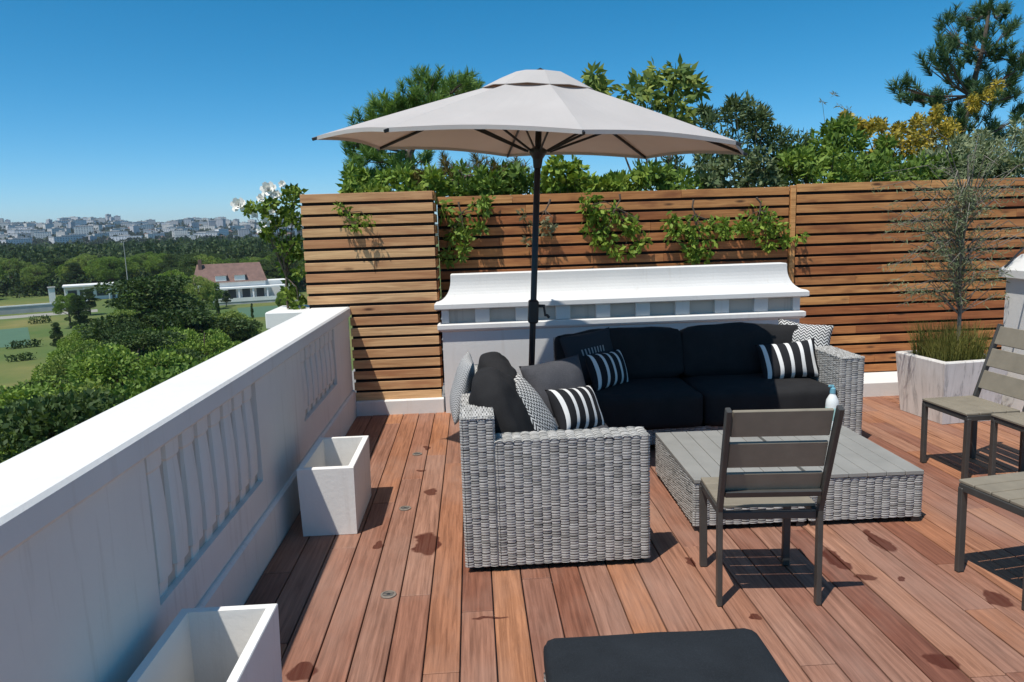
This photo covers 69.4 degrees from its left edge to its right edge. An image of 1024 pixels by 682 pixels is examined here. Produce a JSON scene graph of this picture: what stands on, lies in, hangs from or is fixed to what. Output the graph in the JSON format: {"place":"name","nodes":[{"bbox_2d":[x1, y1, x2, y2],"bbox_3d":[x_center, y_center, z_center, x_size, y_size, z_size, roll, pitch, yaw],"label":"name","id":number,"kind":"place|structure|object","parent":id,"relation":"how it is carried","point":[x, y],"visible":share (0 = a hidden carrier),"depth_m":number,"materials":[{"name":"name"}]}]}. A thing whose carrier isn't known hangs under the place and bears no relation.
{"place":"outdoors","nodes":[
{"label":"outdoors","id":0,"kind":"place"},
{"bbox_2d":[0,300,86,314],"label":"boundary wall","id":1,"kind":"structure","parent":0,"point":[27,308],"depth_m":209.44,"materials":[{"name":"grey stone"}]},
{"bbox_2d":[0,309,97,318],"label":"path","id":2,"kind":"structure","parent":0,"point":[31,315],"depth_m":202.28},
{"bbox_2d":[0,241,441,390],"bbox_3d":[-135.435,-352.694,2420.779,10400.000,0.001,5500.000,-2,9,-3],"label":"ground","id":3,"kind":"structure","parent":0,"point":[12,373],"depth_m":172.12,"materials":[{"name":"green plant"}]},
{"bbox_2d":[0,257,25,289],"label":"broadleaf tree","id":4,"kind":"object","parent":3,"relation":"on","point":[10,266],"visible":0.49,"depth_m":292.05,"materials":[{"name":"green plant"}]},
{"bbox_2d":[0,327,30,347],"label":"sports court","id":5,"kind":"object","parent":3,"relation":"on","point":[7,336],"visible":0.67,"depth_m":159.54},
{"bbox_2d":[4,351,36,361],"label":"clipped hedge","id":6,"kind":"object","parent":3,"relation":"on","point":[19,357],"visible":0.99,"depth_m":125.75,"materials":[{"name":"green plant"}]},
{"bbox_2d":[5,338,43,348],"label":"clipped hedge","id":7,"kind":"object","parent":3,"relation":"on","point":[19,345],"visible":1,"depth_m":140.99,"materials":[{"name":"green plant"}]},
{"bbox_2d":[20,264,52,285],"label":"broadleaf tree","id":8,"kind":"object","parent":3,"relation":"on","point":[32,274],"visible":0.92,"depth_m":272.16,"materials":[{"name":"green plant"}]},
{"bbox_2d":[0,380,112,407],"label":"broadleaf tree","id":9,"kind":"object","parent":3,"relation":"on","point":[22,393],"visible":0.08,"depth_m":45.93,"materials":[{"name":"green plant"}]},
{"bbox_2d":[49,322,63,347],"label":"cedar tree","id":10,"kind":"object","parent":3,"relation":"on","point":[57,334],"visible":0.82,"depth_m":128.38,"materials":[{"name":"green plant"}]},
{"bbox_2d":[2,378,117,449],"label":"broadleaf tree","id":11,"kind":"object","parent":3,"relation":"on","point":[92,385],"visible":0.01,"depth_m":40.63,"materials":[{"name":"green plant"}]},
{"bbox_2d":[0,387,126,462],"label":"tree","id":12,"kind":"object","parent":3,"relation":"on","point":[32,418],"visible":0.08,"depth_m":28.41,"materials":[{"name":"green plant"}]},
{"bbox_2d":[52,293,84,327],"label":"broadleaf tree","id":13,"kind":"object","parent":3,"relation":"on","point":[60,305],"visible":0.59,"depth_m":168.81,"materials":[{"name":"green plant"}]},
{"bbox_2d":[31,339,112,380],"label":"broadleaf tree","id":14,"kind":"object","parent":3,"relation":"on","point":[54,353],"visible":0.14,"depth_m":77.54,"materials":[{"name":"green plant"}]},
{"bbox_2d":[58,262,85,283],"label":"cedar tree","id":15,"kind":"object","parent":3,"relation":"on","point":[74,271],"visible":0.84,"depth_m":278.03,"materials":[{"name":"green plant"}]},
{"bbox_2d":[61,256,87,278],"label":"broadleaf tree","id":16,"kind":"object","parent":3,"relation":"on","point":[80,261],"visible":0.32,"depth_m":283.42,"materials":[{"name":"green plant"}]},
{"bbox_2d":[36,342,120,389],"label":"broadleaf tree","id":17,"kind":"object","parent":3,"relation":"on","point":[57,369],"visible":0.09,"depth_m":64.08,"materials":[{"name":"green plant"}]},
{"bbox_2d":[64,294,92,325],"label":"cedar tree","id":18,"kind":"object","parent":3,"relation":"on","point":[77,316],"visible":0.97,"depth_m":150.05,"materials":[{"name":"green plant"}]},
{"bbox_2d":[56,324,100,347],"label":"broadleaf tree","id":19,"kind":"object","parent":3,"relation":"on","point":[75,335],"visible":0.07,"depth_m":93.39,"materials":[{"name":"green plant"}]},
{"bbox_2d":[80,289,101,314],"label":"cedar tree","id":20,"kind":"object","parent":3,"relation":"on","point":[88,295],"visible":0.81,"depth_m":196.74,"materials":[{"name":"green plant"}]},
{"bbox_2d":[62,282,127,299],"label":"pavilion","id":21,"kind":"structure","parent":3,"relation":"on","point":[75,289],"depth_m":247.47,"materials":[{"name":"white concrete"}]},
{"bbox_2d":[82,258,115,281],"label":"broadleaf tree","id":22,"kind":"object","parent":3,"relation":"on","point":[87,268],"visible":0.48,"depth_m":277.90,"materials":[{"name":"green plant"}]},
{"bbox_2d":[90,257,128,281],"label":"broadleaf tree","id":23,"kind":"object","parent":3,"relation":"on","point":[101,275],"visible":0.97,"depth_m":275.76,"materials":[{"name":"green plant"}]},
{"bbox_2d":[93,256,138,279],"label":"broadleaf tree","id":24,"kind":"object","parent":3,"relation":"on","point":[132,270],"visible":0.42,"depth_m":283.10,"materials":[{"name":"green plant"}]},
{"bbox_2d":[100,321,153,344],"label":"tree","id":25,"kind":"object","parent":3,"relation":"on","point":[109,331],"visible":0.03,"depth_m":81.33,"materials":[{"name":"green plant"}]},
{"bbox_2d":[54,361,202,409],"bbox_3d":[-20.081,8.524,40.400,13.432,14.633,14.025,3,10,29],"label":"broadleaf tree","id":26,"kind":"object","parent":3,"relation":"on","point":[136,386],"visible":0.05,"depth_m":38.40,"materials":[{"name":"green plant"}]},
{"bbox_2d":[61,342,207,391],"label":"broadleaf tree","id":27,"kind":"object","parent":3,"relation":"on","point":[101,368],"visible":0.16,"depth_m":49.19,"materials":[{"name":"green plant"}]},
{"bbox_2d":[101,329,186,387],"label":"tree","id":28,"kind":"object","parent":3,"relation":"on","point":[136,339],"visible":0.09,"depth_m":64.58,"materials":[{"name":"green plant"}]},
{"bbox_2d":[0,234,307,297],"bbox_3d":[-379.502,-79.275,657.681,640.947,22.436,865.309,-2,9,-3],"label":"wood","id":29,"kind":"object","parent":3,"relation":"on","point":[234,248],"visible":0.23,"depth_m":361.11,"materials":[{"name":"green plant"}]},
{"bbox_2d":[143,253,175,273],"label":"broadleaf tree","id":30,"kind":"object","parent":3,"relation":"on","point":[148,265],"visible":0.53,"depth_m":295.92,"materials":[{"name":"green plant"}]},
{"bbox_2d":[73,274,256,342],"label":"cedar tree","id":31,"kind":"object","parent":3,"relation":"on","point":[158,304],"visible":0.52,"depth_m":85.38,"materials":[{"name":"green plant"}]},
{"bbox_2d":[128,348,204,370],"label":"tree","id":32,"kind":"object","parent":3,"relation":"on","point":[195,354],"depth_m":53.17,"materials":[{"name":"green plant"}]},
{"bbox_2d":[157,254,181,273],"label":"cedar tree","id":33,"kind":"object","parent":3,"relation":"on","point":[171,265],"visible":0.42,"depth_m":285.68,"materials":[{"name":"green plant"}]},
{"bbox_2d":[138,321,208,346],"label":"broadleaf tree","id":34,"kind":"object","parent":3,"relation":"on","point":[175,328],"visible":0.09,"depth_m":83.14,"materials":[{"name":"green plant"}]},
{"bbox_2d":[172,257,204,277],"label":"cedar tree","id":35,"kind":"object","parent":3,"relation":"on","point":[183,267],"visible":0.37,"depth_m":239.38,"materials":[{"name":"green plant"}]},
{"bbox_2d":[157,328,234,356],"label":"broadleaf tree","id":36,"kind":"object","parent":3,"relation":"on","point":[219,341],"visible":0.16,"depth_m":73.77,"materials":[{"name":"green plant"}]},
{"bbox_2d":[184,274,215,309],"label":"broadleaf tree","id":37,"kind":"object","parent":3,"relation":"on","point":[206,293],"visible":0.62,"depth_m":162.79,"materials":[{"name":"green plant"}]},
{"bbox_2d":[183,254,216,276],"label":"broadleaf tree","id":38,"kind":"object","parent":3,"relation":"on","point":[207,260],"visible":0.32,"depth_m":242.77,"materials":[{"name":"green plant"}]},
{"bbox_2d":[207,310,262,340],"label":"broadleaf tree","id":39,"kind":"object","parent":3,"relation":"on","point":[237,315],"visible":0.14,"depth_m":93.91,"materials":[{"name":"green plant"}]},
{"bbox_2d":[229,319,262,341],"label":"cedar tree","id":40,"kind":"object","parent":3,"relation":"on","point":[246,334],"visible":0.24,"depth_m":91.96,"materials":[{"name":"green plant"}]},
{"bbox_2d":[193,260,300,305],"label":"clubhouse","id":41,"kind":"structure","parent":3,"relation":"on","point":[246,283],"depth_m":221.37,"materials":[{"name":"tile"}]},
{"bbox_2d":[237,305,277,317],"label":"sports court","id":42,"kind":"object","parent":3,"relation":"on","point":[260,311],"visible":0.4,"depth_m":197.00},
{"bbox_2d":[261,251,306,278],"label":"cedar tree","id":43,"kind":"object","parent":3,"relation":"on","point":[276,272],"visible":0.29,"depth_m":249.20,"materials":[{"name":"green plant"}]},
{"bbox_2d":[244,318,598,681],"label":"roof slab","id":44,"kind":"structure","parent":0,"point":[443,392],"depth_m":3.41,"materials":[{"name":"concrete"}]},
{"bbox_2d":[0,307,356,681],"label":"parapet wall","id":45,"kind":"structure","parent":44,"relation":"on","point":[131,528],"depth_m":2.62,"materials":[{"name":"paint"}]},
{"bbox_2d":[265,305,309,328],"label":"wall pier","id":46,"kind":"structure","parent":44,"relation":"on","point":[277,316],"depth_m":6.60,"materials":[{"name":"white paint"}]},
{"bbox_2d":[230,180,308,309],"bbox_3d":[-2.175,-0.837,6.804,0.673,1.240,0.425,-2,9,-3],"label":"climbing rose","id":47,"kind":"object","parent":46,"relation":"on","point":[266,209],"visible":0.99,"depth_m":6.71,"materials":[{"name":"green plant"}]},
{"bbox_2d":[335,160,451,203],"bbox_3d":[-1.137,-0.605,7.460,1.153,2.371,0.608,-2,9,-3],"label":"evergreen shrub","id":48,"kind":"object","parent":44,"relation":"on","point":[396,176],"visible":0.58,"depth_m":7.20,"materials":[{"name":"green plant"}]},
{"bbox_2d":[338,63,484,191],"bbox_3d":[-1.052,-1.260,8.115,1.668,3.458,1.228,-2,9,-3],"label":"pine tree","id":49,"kind":"object","parent":44,"relation":"on","point":[433,88],"visible":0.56,"depth_m":7.67,"materials":[{"name":"green plant"}]},
{"bbox_2d":[409,150,533,192],"bbox_3d":[-0.347,-0.749,7.675,1.324,2.539,0.768,-2,9,-3],"label":"evergreen shrub","id":50,"kind":"object","parent":44,"relation":"on","point":[445,162],"visible":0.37,"depth_m":7.52,"materials":[{"name":"green plant"}]},
{"bbox_2d":[445,158,546,196],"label":"evergreen shrub","id":51,"kind":"object","parent":44,"relation":"on","point":[483,180],"visible":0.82,"depth_m":7.26,"materials":[{"name":"green plant"}]},
{"bbox_2d":[541,169,637,193],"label":"evergreen shrub","id":52,"kind":"object","parent":44,"relation":"on","point":[571,187],"visible":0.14,"depth_m":7.29,"materials":[{"name":"green plant"}]},
{"bbox_2d":[540,155,652,193],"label":"evergreen shrub","id":53,"kind":"object","parent":44,"relation":"on","point":[556,167],"visible":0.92,"depth_m":7.06,"materials":[{"name":"green plant"}]},
{"bbox_2d":[434,262,809,414],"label":"moulded wall","id":54,"kind":"structure","parent":44,"relation":"on","point":[482,313],"depth_m":6.62,"materials":[{"name":"white paint"}]},
{"bbox_2d":[245,395,1023,681],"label":"deck","id":55,"kind":"structure","parent":44,"relation":"on","point":[902,600],"depth_m":3.38,"materials":[{"name":"brown wood"}]},
{"bbox_2d":[127,604,281,681],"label":"planter box","id":56,"kind":"object","parent":55,"relation":"on","point":[241,643],"visible":1,"depth_m":2.50,"materials":[{"name":"concrete"}]},
{"bbox_2d":[296,435,370,535],"bbox_3d":[-1.021,0.831,4.327,0.305,0.385,0.620,-2,9,-3],"label":"planter box","id":57,"kind":"object","parent":55,"relation":"on","point":[334,480],"visible":1,"depth_m":4.05,"materials":[{"name":"concrete"}]},
{"bbox_2d":[356,397,444,415],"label":"white kerb","id":58,"kind":"structure","parent":55,"relation":"on","point":[398,406],"depth_m":6.67,"materials":[{"name":"paint"}]},
{"bbox_2d":[300,191,443,400],"bbox_3d":[-1.242,-0.394,6.765,1.157,1.873,0.412,-2,9,-3],"label":"slatted screen box","id":59,"kind":"object","parent":58,"relation":"on","point":[381,280],"visible":0.92,"depth_m":6.55,"materials":[{"name":"wood"}]},
{"bbox_2d":[331,200,375,233],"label":"climbing plant","id":60,"kind":"object","parent":59,"relation":"attached to","point":[364,224],"visible":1,"depth_m":6.39,"materials":[{"name":"green plant"}]},
{"bbox_2d":[337,181,425,192],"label":"climbing vine","id":61,"kind":"object","parent":59,"relation":"attached to","point":[366,188],"visible":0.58,"depth_m":6.57,"materials":[{"name":"green plant"}]},
{"bbox_2d":[312,68,747,364],"bbox_3d":[0.201,-0.466,5.066,2.831,2.686,1.956,0,9,9],"label":"parasol","id":62,"kind":"object","parent":55,"relation":"on","point":[538,115],"visible":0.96,"depth_m":4.67,"materials":[{"name":"fabric"}]},
{"bbox_2d":[459,351,649,568],"bbox_3d":[0.175,0.546,4.183,0.901,0.923,1.366,-2,9,-3],"label":"wicker loveseat","id":63,"kind":"object","parent":55,"relation":"on","point":[529,495],"visible":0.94,"depth_m":3.54,"materials":[{"name":"wicker"}]},
{"bbox_2d":[450,349,474,424],"bbox_3d":[-0.278,0.252,4.129,0.115,0.364,0.422,13,7,-7],"label":"throw pillow","id":64,"kind":"object","parent":63,"relation":"on","point":[463,379],"visible":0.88,"depth_m":3.97,"materials":[{"name":"fabric"}]},
{"bbox_2d":[514,373,556,431],"bbox_3d":[0.100,0.414,4.020,0.154,0.464,0.483,-33,0,17],"label":"throw pillow","id":65,"kind":"object","parent":63,"relation":"on","point":[540,417],"visible":0.41,"depth_m":3.97,"materials":[{"name":"fabric"}]},
{"bbox_2d":[519,354,585,417],"bbox_3d":[0.293,0.309,4.691,0.442,0.404,0.167,-11,-12,-26],"label":"throw pillow","id":66,"kind":"object","parent":63,"relation":"on","point":[564,373],"visible":0.48,"depth_m":4.63,"materials":[{"name":"grey fabric"}]},
{"bbox_2d":[546,385,605,430],"bbox_3d":[0.381,0.402,4.362,0.422,0.281,0.152,-2,-23,-45],"label":"throw pillow","id":67,"kind":"object","parent":63,"relation":"on","point":[575,408],"visible":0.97,"depth_m":4.26,"materials":[{"name":"fabric"}]},
{"bbox_2d":[543,628,789,681],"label":"wicker ottoman","id":68,"kind":"object","parent":55,"relation":"on","point":[732,655],"visible":1,"depth_m":2.11,"materials":[{"name":"fabric"}]},
{"bbox_2d":[552,323,864,444],"bbox_3d":[1.423,0.314,5.693,2.169,0.840,0.925,-2,9,-3],"label":"wicker sofa","id":69,"kind":"object","parent":55,"relation":"on","point":[695,378],"visible":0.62,"depth_m":5.47,"materials":[{"name":"fabric"}]},
{"bbox_2d":[559,327,612,383],"bbox_3d":[0.608,0.131,5.692,0.442,0.421,0.168,-11,-8,-20],"label":"throw pillow","id":70,"kind":"object","parent":69,"relation":"on","point":[592,343],"visible":0.52,"depth_m":5.64,"materials":[{"name":"fabric"}]},
{"bbox_2d":[585,349,629,390],"bbox_3d":[0.722,0.216,5.548,0.444,0.282,0.146,-8,-11,-45],"label":"throw pillow","id":71,"kind":"object","parent":69,"relation":"on","point":[608,369],"visible":1,"depth_m":5.45,"materials":[{"name":"fabric"}]},
{"bbox_2d":[755,339,819,377],"bbox_3d":[2.116,0.150,5.659,0.460,0.296,0.157,-7,-16,1],"label":"throw pillow","id":72,"kind":"object","parent":69,"relation":"on","point":[792,359],"visible":0.98,"depth_m":5.61,"materials":[{"name":"fabric"}]},
{"bbox_2d":[778,319,833,346],"bbox_3d":[2.294,0.055,5.850,0.419,0.421,0.152,8,-8,22],"label":"throw pillow","id":73,"kind":"object","parent":69,"relation":"on","point":[820,335],"visible":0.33,"depth_m":5.79,"materials":[{"name":"fabric"}]},
{"bbox_2d":[655,430,805,530],"bbox_3d":[1.259,0.799,4.394,0.618,0.291,0.908,-2,9,-2],"label":"coffee table","id":74,"kind":"object","parent":55,"relation":"on","point":[685,462],"visible":0.56,"depth_m":4.26,"materials":[{"name":"wood"}]},
{"bbox_2d":[699,405,844,605],"bbox_3d":[1.095,0.669,3.237,0.458,0.910,0.555,-1,9,2],"label":"garden chair","id":75,"kind":"object","parent":55,"relation":"on","point":[786,490],"visible":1,"depth_m":3.06,"materials":[{"name":"wood"}]},
{"bbox_2d":[759,425,923,525],"bbox_3d":[1.888,0.776,4.411,0.618,0.291,0.908,-2,9,-2],"label":"coffee table","id":76,"kind":"object","parent":55,"relation":"on","point":[869,479],"visible":0.52,"depth_m":3.98,"materials":[{"name":"wicker"}]},
{"bbox_2d":[825,385,838,429],"bbox_3d":[2.053,0.423,4.741,0.082,0.295,0.082,-2,9,-3],"label":"spray bottle","id":77,"kind":"object","parent":76,"relation":"on","point":[832,400],"visible":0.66,"depth_m":4.71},
{"bbox_2d":[862,371,898,396],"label":"white kerb","id":78,"kind":"structure","parent":55,"relation":"on","point":[882,383],"depth_m":6.78,"materials":[{"name":"paint"}]},
{"bbox_2d":[896,350,1007,423],"bbox_3d":[3.578,0.359,6.053,0.570,0.500,0.570,-3,9,-9],"label":"marbled pot","id":79,"kind":"object","parent":55,"relation":"on","point":[920,378],"visible":0.51,"depth_m":5.84,"materials":[{"name":"stone"}]},
{"bbox_2d":[872,119,1023,344],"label":"olive tree","id":80,"kind":"object","parent":79,"relation":"in","point":[968,203],"visible":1,"depth_m":5.83,"materials":[{"name":"green plant"}]},
{"bbox_2d":[920,324,1023,478],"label":"garden chair","id":81,"kind":"object","parent":55,"relation":"on","point":[971,411],"visible":0.91,"depth_m":4.72,"materials":[{"name":"wood"}]},
{"bbox_2d":[954,472,1023,609],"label":"garden chair","id":82,"kind":"object","parent":55,"relation":"on","point":[1005,491],"visible":1,"depth_m":3.33,"materials":[{"name":"wood"}]},
{"bbox_2d":[988,412,1023,475],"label":"garden chair","id":83,"kind":"object","parent":55,"relation":"on","point":[1014,420],"visible":0.89,"depth_m":4.45,"materials":[{"name":"wood"}]},
{"bbox_2d":[998,254,1023,411],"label":"end pier","id":84,"kind":"structure","parent":55,"relation":"on","point":[1014,311],"depth_m":5.88,"materials":[{"name":"white paint"}]},
{"bbox_2d":[580,54,712,190],"bbox_3d":[1.529,-1.389,8.290,1.553,3.496,0.848,-2,9,-3],"label":"loquat tree","id":85,"kind":"object","parent":44,"relation":"on","point":[687,81],"visible":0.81,"depth_m":7.99,"materials":[{"name":"green plant"}]},
{"bbox_2d":[629,159,712,190],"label":"evergreen shrub","id":86,"kind":"object","parent":44,"relation":"on","point":[666,177],"visible":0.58,"depth_m":7.34,"materials":[{"name":"green plant"}]},
{"bbox_2d":[437,178,1023,371],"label":"slatted fence","id":87,"kind":"object","parent":44,"relation":"on","point":[840,257],"visible":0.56,"depth_m":7.10,"materials":[{"name":"brown wood"}]},
{"bbox_2d":[436,191,495,269],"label":"climbing plant","id":88,"kind":"object","parent":87,"relation":"attached to","point":[461,232],"visible":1,"depth_m":6.81,"materials":[{"name":"green plant"}]},
{"bbox_2d":[516,199,558,246],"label":"climbing plant","id":89,"kind":"object","parent":87,"relation":"attached to","point":[546,221],"visible":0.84,"depth_m":6.86,"materials":[{"name":"green plant"}]},
{"bbox_2d":[577,185,653,262],"bbox_3d":[0.954,-1.092,6.912,0.728,0.734,0.276,-2,9,-3],"label":"climbing plant","id":90,"kind":"object","parent":87,"relation":"attached to","point":[605,220],"visible":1,"depth_m":6.90,"materials":[{"name":"green plant"}]},
{"bbox_2d":[659,199,739,264],"bbox_3d":[1.756,-1.005,6.953,0.741,0.649,0.269,-2,9,-3],"label":"climbing plant","id":91,"kind":"object","parent":87,"relation":"attached to","point":[696,254],"visible":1,"depth_m":6.95,"materials":[{"name":"green plant"}]},
{"bbox_2d":[731,197,809,253],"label":"climbing plant","id":92,"kind":"object","parent":87,"relation":"attached to","point":[744,226],"visible":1,"depth_m":6.98,"materials":[{"name":"green plant"}]},
{"bbox_2d":[660,89,814,187],"bbox_3d":[2.466,-1.144,8.063,1.723,3.029,0.907,-2,9,-3],"label":"olive shrub","id":93,"kind":"object","parent":44,"relation":"on","point":[750,118],"visible":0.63,"depth_m":7.73,"materials":[{"name":"green plant"}]},
{"bbox_2d":[688,144,790,188],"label":"evergreen shrub","id":94,"kind":"object","parent":44,"relation":"on","point":[716,174],"visible":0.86,"depth_m":7.41,"materials":[{"name":"green plant"}]},
{"bbox_2d":[776,143,863,188],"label":"evergreen shrub","id":95,"kind":"object","parent":44,"relation":"on","point":[801,161],"visible":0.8,"depth_m":7.47,"materials":[{"name":"green plant"}]},
{"bbox_2d":[772,110,923,186],"bbox_3d":[3.689,-1.105,8.217,1.922,2.830,0.832,-2,9,-3],"label":"bay shrub","id":96,"kind":"object","parent":44,"relation":"on","point":[842,133],"visible":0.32,"depth_m":7.92,"materials":[{"name":"green plant"}]},
{"bbox_2d":[846,148,957,182],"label":"evergreen shrub","id":97,"kind":"object","parent":44,"relation":"on","point":[876,171],"visible":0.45,"depth_m":7.46,"materials":[{"name":"green plant"}]},
{"bbox_2d":[837,77,1006,172],"bbox_3d":[4.893,-1.462,8.872,2.112,3.255,0.746,-2,9,-3],"label":"broom bush","id":98,"kind":"object","parent":44,"relation":"on","point":[912,142],"visible":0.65,"depth_m":8.54,"materials":[{"name":"yellow plant"}]},
{"bbox_2d":[884,0,1023,173],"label":"pine tree","id":99,"kind":"object","parent":44,"relation":"on","point":[966,21],"visible":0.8,"depth_m":9.07,"materials":[{"name":"green plant"}]},
{"bbox_2d":[915,115,1023,177],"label":"grey shrub","id":100,"kind":"object","parent":44,"relation":"on","point":[959,142],"visible":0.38,"depth_m":8.24,"materials":[{"name":"green plant"}]},
{"bbox_2d":[934,150,1023,179],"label":"evergreen shrub","id":101,"kind":"object","parent":44,"relation":"on","point":[1011,162],"visible":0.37,"depth_m":7.52,"materials":[{"name":"green plant"}]},
{"bbox_2d":[0,0,1023,223],"label":"sky","id":102,"kind":"structure","parent":0,"point":[131,110],"materials":[{"name":"blue"}]},
{"bbox_2d":[903,315,1005,361],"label":"ornamental grass","id":103,"kind":"object","parent":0,"point":[944,346],"depth_m":5.89,"materials":[{"name":"plant"}]},
{"bbox_3d":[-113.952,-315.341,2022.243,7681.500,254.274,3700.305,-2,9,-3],"label":"hills","id":104,"kind":"structure","parent":0,"visible":0},
{"bbox_2d":[48,235,82,244],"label":"apartment block","id":105,"kind":"structure","parent":104,"relation":"on","point":[63,238],"depth_m":1221.54,"materials":[{"name":"grey stone"}]},
{"bbox_2d":[0,218,302,246],"bbox_3d":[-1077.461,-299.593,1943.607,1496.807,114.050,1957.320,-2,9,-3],"label":"hillside trees","id":106,"kind":"object","parent":104,"relation":"on","point":[102,240],"visible":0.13,"depth_m":1453.20,"materials":[{"name":"plant"}]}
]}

